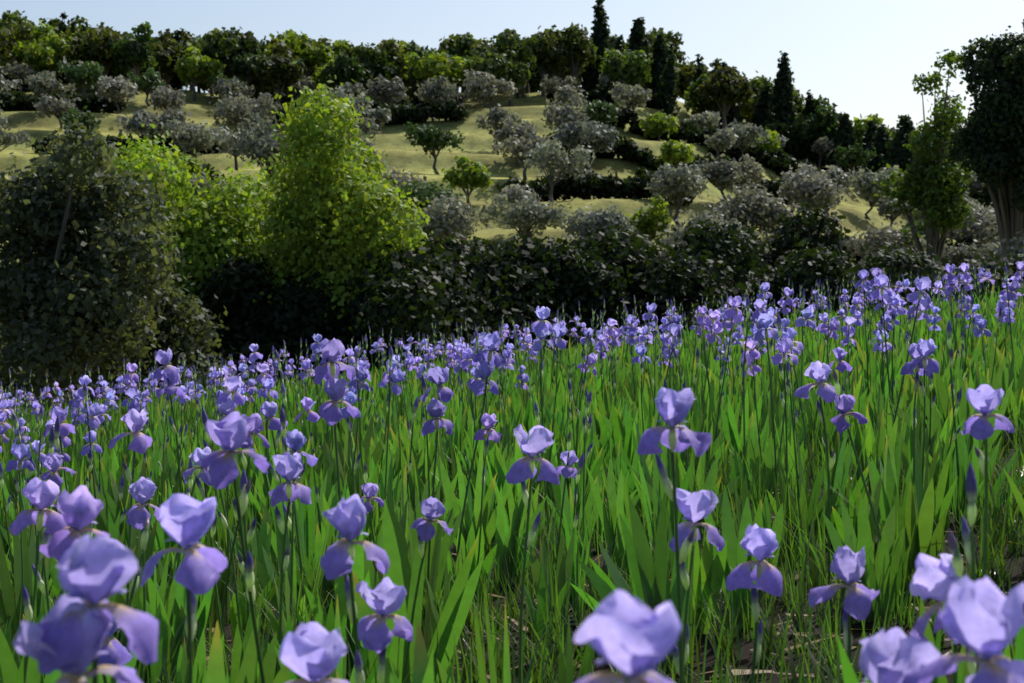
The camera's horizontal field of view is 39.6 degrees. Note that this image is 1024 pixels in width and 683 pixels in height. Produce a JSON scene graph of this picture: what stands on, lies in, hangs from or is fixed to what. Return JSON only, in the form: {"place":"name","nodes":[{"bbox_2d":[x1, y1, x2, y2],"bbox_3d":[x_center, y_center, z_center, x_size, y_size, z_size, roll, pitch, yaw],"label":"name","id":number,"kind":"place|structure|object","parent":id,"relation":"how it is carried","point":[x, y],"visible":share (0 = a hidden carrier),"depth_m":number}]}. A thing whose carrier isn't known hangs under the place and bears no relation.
{"place":"outdoors","nodes":[
{"label":"outdoors","id":0,"kind":"place"},
{"bbox_2d":[0,78,1023,682],"bbox_3d":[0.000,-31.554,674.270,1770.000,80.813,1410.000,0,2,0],"label":"ground","id":1,"kind":"structure","parent":0,"point":[408,158],"depth_m":170.16},
{"bbox_2d":[0,0,1023,418],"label":"tree","id":2,"kind":"object","parent":1,"relation":"on","point":[220,278],"depth_m":52.18},
{"bbox_2d":[0,55,1023,279],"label":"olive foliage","id":3,"kind":"object","parent":2,"relation":"attached to","point":[441,208],"visible":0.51,"depth_m":164.58},
{"bbox_2d":[0,249,1023,682],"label":"iris","id":4,"kind":"object","parent":1,"relation":"on","point":[928,459],"depth_m":5.71},
{"bbox_2d":[0,0,1023,152],"label":"sky","id":5,"kind":"structure","parent":0,"point":[863,56]}
]}

